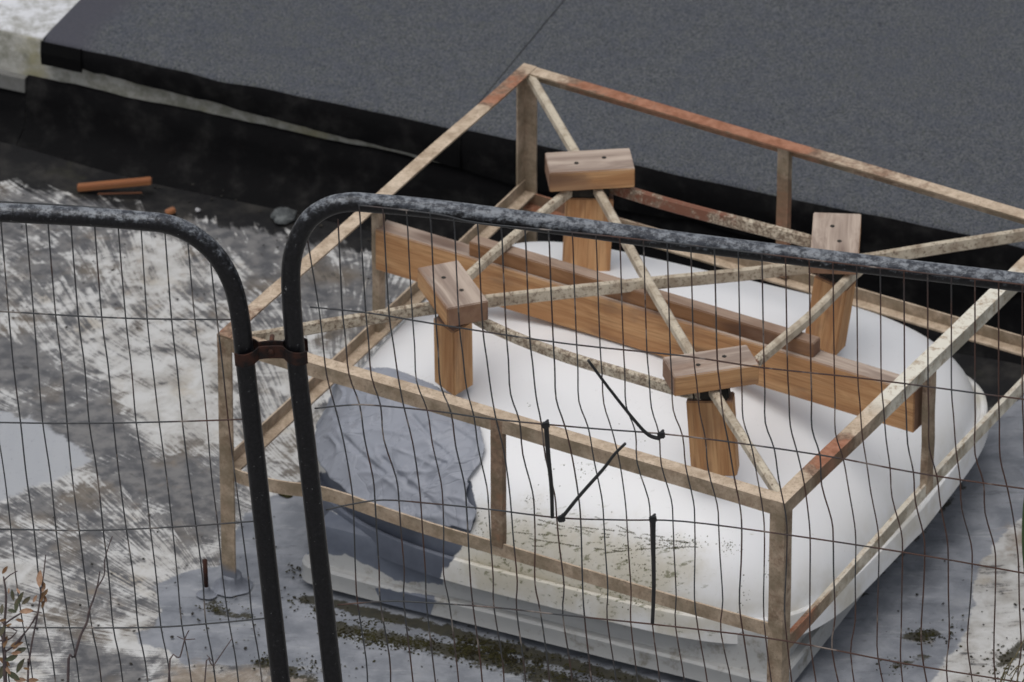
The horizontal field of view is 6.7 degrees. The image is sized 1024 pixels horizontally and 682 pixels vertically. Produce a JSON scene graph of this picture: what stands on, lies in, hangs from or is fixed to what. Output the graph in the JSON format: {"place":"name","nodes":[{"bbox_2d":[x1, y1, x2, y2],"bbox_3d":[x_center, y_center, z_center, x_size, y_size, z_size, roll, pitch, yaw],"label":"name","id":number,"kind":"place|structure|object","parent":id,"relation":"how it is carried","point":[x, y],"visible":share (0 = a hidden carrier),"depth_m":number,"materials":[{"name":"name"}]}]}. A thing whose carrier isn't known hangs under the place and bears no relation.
{"place":"outdoors","nodes":[
{"label":"outdoors","id":0,"kind":"place"},
{"bbox_2d":[0,129,1023,681],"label":"roof surface","id":1,"kind":"object","parent":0,"point":[236,231],"visible":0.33,"depth_m":17.68,"materials":[{"name":"grey concrete"}]},
{"bbox_2d":[0,566,41,681],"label":"shrub","id":2,"kind":"object","parent":1,"relation":"on","point":[4,668],"visible":1,"depth_m":15.03,"materials":[{"name":"brown plant"}]},
{"bbox_2d":[19,555,47,681],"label":"dry twig","id":3,"kind":"object","parent":1,"relation":"on","point":[40,581],"visible":1,"depth_m":14.99,"materials":[{"name":"brown plant"}]},
{"bbox_2d":[67,536,112,681],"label":"dry twig","id":4,"kind":"object","parent":1,"relation":"on","point":[77,646],"visible":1,"depth_m":15.02,"materials":[{"name":"brown plant"}]},
{"bbox_2d":[77,177,151,191],"bbox_3d":[-0.854,-0.337,18.724,0.162,0.012,0.020,-5,30,6],"label":"wood offcut","id":5,"kind":"object","parent":1,"relation":"on","point":[113,184],"visible":1,"depth_m":18.72,"materials":[{"name":"brown wood"}]},
{"bbox_2d":[98,192,141,194],"bbox_3d":[-0.842,-0.317,18.710,0.097,0.005,0.006,-1,31,4],"label":"wood offcut","id":6,"kind":"object","parent":1,"relation":"on","point":[114,193],"visible":1,"depth_m":18.71,"materials":[{"name":"brown wood"}]},
{"bbox_2d":[0,201,289,681],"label":"fence","id":7,"kind":"object","parent":1,"relation":"on","point":[209,248],"visible":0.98,"depth_m":15.06,"materials":[{"name":"metal"}]},
{"bbox_2d":[234,334,307,367],"bbox_3d":[-0.414,0.014,15.008,0.127,0.034,0.070,0,31,0],"label":"fence clamp","id":8,"kind":"object","parent":7,"relation":"attached to","point":[271,347],"visible":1,"depth_m":14.99,"materials":[{"name":"brown metal"}]},
{"bbox_2d":[165,206,175,214],"bbox_3d":[-0.731,-0.278,18.647,0.022,0.010,0.016,-25,36,-10],"label":"wood chip","id":9,"kind":"object","parent":1,"relation":"on","point":[171,210],"visible":0.87,"depth_m":18.64,"materials":[{"name":"brown wood"}]},
{"bbox_2d":[168,630,194,681],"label":"dry twig","id":10,"kind":"object","parent":1,"relation":"on","point":[184,639],"visible":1,"depth_m":15.05,"materials":[{"name":"brown plant"}]},
{"bbox_2d":[196,559,216,598],"bbox_3d":[-0.609,0.471,17.345,0.040,0.083,0.039,-16,35,-25],"label":"rusty stub","id":11,"kind":"object","parent":1,"relation":"on","point":[209,593],"visible":0.87,"depth_m":17.35,"materials":[{"name":"brown metal"}]},
{"bbox_2d":[204,639,231,681],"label":"dry twig","id":12,"kind":"object","parent":1,"relation":"on","point":[209,659],"visible":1,"depth_m":15.06,"materials":[{"name":"brown plant"}]},
{"bbox_2d":[212,569,252,596],"bbox_3d":[-0.559,0.477,17.383,0.079,0.030,0.079,13,33,20],"label":"sealant collar","id":13,"kind":"object","parent":1,"relation":"on","point":[239,588],"visible":0.92,"depth_m":17.37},
{"bbox_2d":[270,207,296,224],"bbox_3d":[-0.489,-0.271,18.634,0.057,0.019,0.065,0,31,0],"label":"stone","id":14,"kind":"object","parent":1,"relation":"on","point":[283,215],"visible":1,"depth_m":18.62,"materials":[{"name":"grey stone"}]},
{"bbox_2d":[279,494,292,498],"bbox_3d":[-0.459,0.303,17.685,0.038,0.012,0.045,0,31,0],"label":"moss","id":15,"kind":"object","parent":1,"relation":"on","point":[287,496],"visible":0.22,"depth_m":17.67,"materials":[{"name":"green plant"}]},
{"bbox_2d":[0,0,1023,364],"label":"concrete parapet","id":16,"kind":"structure","parent":1,"relation":"on","point":[110,124],"depth_m":18.74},
{"bbox_2d":[1,183,1023,681],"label":"roof grit","id":17,"kind":"object","parent":1,"relation":"on","point":[275,547],"visible":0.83,"depth_m":17.46,"materials":[{"name":"grey gravel"}]},
{"bbox_2d":[195,562,1023,681],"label":"roof moss","id":18,"kind":"object","parent":1,"relation":"on","point":[467,648],"visible":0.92,"depth_m":17.19,"materials":[{"name":"green plant"}]},
{"bbox_2d":[217,63,1023,681],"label":"steel cage","id":19,"kind":"object","parent":1,"relation":"on","point":[525,79],"visible":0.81,"depth_m":17.20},
{"bbox_2d":[301,241,987,681],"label":"skylight","id":20,"kind":"object","parent":1,"relation":"on","point":[699,581],"visible":0.57,"depth_m":17.21,"materials":[{"name":"white plastic"}]},
{"bbox_2d":[418,260,487,395],"bbox_3d":[-0.116,-0.004,17.225,0.089,0.254,0.170,-11,33,-18],"label":"timber prop","id":21,"kind":"object","parent":20,"relation":"on","point":[451,369],"visible":0.92,"depth_m":17.19,"materials":[{"name":"brown wood"}]},
{"bbox_2d":[545,148,634,270],"bbox_3d":[0.157,-0.254,17.640,0.173,0.253,0.095,-3,31,-6],"label":"timber prop","id":22,"kind":"object","parent":20,"relation":"on","point":[581,175],"visible":0.88,"depth_m":17.59,"materials":[{"name":"brown wood"}]},
{"bbox_2d":[474,393,768,612],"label":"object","id":23,"kind":"object","parent":20,"relation":"on","point":[668,540],"visible":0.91,"depth_m":17.06,"materials":[{"name":"grey"}]},
{"bbox_2d":[376,220,922,432],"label":"timber beam","id":24,"kind":"structure","parent":20,"relation":"on","point":[846,388],"depth_m":17.32,"materials":[{"name":"brown wood"}]},
{"bbox_2d":[469,236,819,357],"bbox_3d":[0.260,-0.089,17.307,0.786,0.033,0.031,17,35,26],"label":"timber batten","id":25,"kind":"object","parent":24,"relation":"on","point":[680,306],"visible":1,"depth_m":17.28,"materials":[{"name":"brown wood"}]},
{"bbox_2d":[663,345,758,475],"bbox_3d":[0.387,0.147,16.971,0.171,0.252,0.088,-8,32,-14],"label":"timber prop","id":26,"kind":"object","parent":20,"relation":"on","point":[684,383],"visible":0.95,"depth_m":16.93,"materials":[{"name":"brown wood"}]},
{"bbox_2d":[805,212,860,354],"bbox_3d":[0.638,-0.105,17.392,0.107,0.254,0.169,2,31,3],"label":"timber prop","id":27,"kind":"object","parent":20,"relation":"on","point":[837,231],"visible":0.69,"depth_m":17.35,"materials":[{"name":"brown wood"}]},
{"bbox_2d":[281,192,1023,681],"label":"fence","id":28,"kind":"object","parent":1,"relation":"on","point":[311,218],"visible":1,"depth_m":15.02,"materials":[{"name":"metal"}]},
{"bbox_2d":[542,419,553,518],"bbox_3d":[0.062,0.222,15.120,0.022,0.197,0.018,0,31,0],"label":"cable tie","id":29,"kind":"object","parent":28,"relation":"attached to","point":[545,425],"visible":1,"depth_m":15.11,"materials":[{"name":"black plastic"}]},
{"bbox_2d":[557,442,625,522],"bbox_3d":[0.139,0.244,15.133,0.119,0.163,0.018,0,31,0],"label":"cable tie","id":30,"kind":"object","parent":28,"relation":"attached to","point":[561,518],"visible":1,"depth_m":15.13,"materials":[{"name":"black plastic"}]},
{"bbox_2d":[587,359,664,440],"bbox_3d":[0.197,0.100,15.047,0.136,0.163,0.018,0,31,0],"label":"cable tie","id":31,"kind":"object","parent":28,"relation":"attached to","point":[660,434],"visible":1,"depth_m":15.05,"materials":[{"name":"black plastic"}]},
{"bbox_2d":[649,513,656,623],"bbox_3d":[0.245,0.398,15.226,0.014,0.223,0.018,0,31,0],"label":"cable tie","id":32,"kind":"object","parent":28,"relation":"attached to","point":[653,519],"visible":1,"depth_m":15.21,"materials":[{"name":"black plastic"}]},
{"bbox_2d":[1000,640,1023,681],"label":"dry grass tuft","id":33,"kind":"object","parent":1,"relation":"on","point":[1005,673],"visible":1,"depth_m":15.07,"materials":[{"name":"plant"}]},
{"bbox_2d":[1022,500,1023,568],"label":"green plant","id":34,"kind":"object","parent":1,"relation":"on","point":[1023,534],"visible":1,"depth_m":14.92,"materials":[{"name":"green plant"}]},
{"bbox_2d":[40,0,1023,293],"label":"felt roof deck","id":35,"kind":"structure","parent":0,"point":[930,90],"depth_m":18.64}
]}

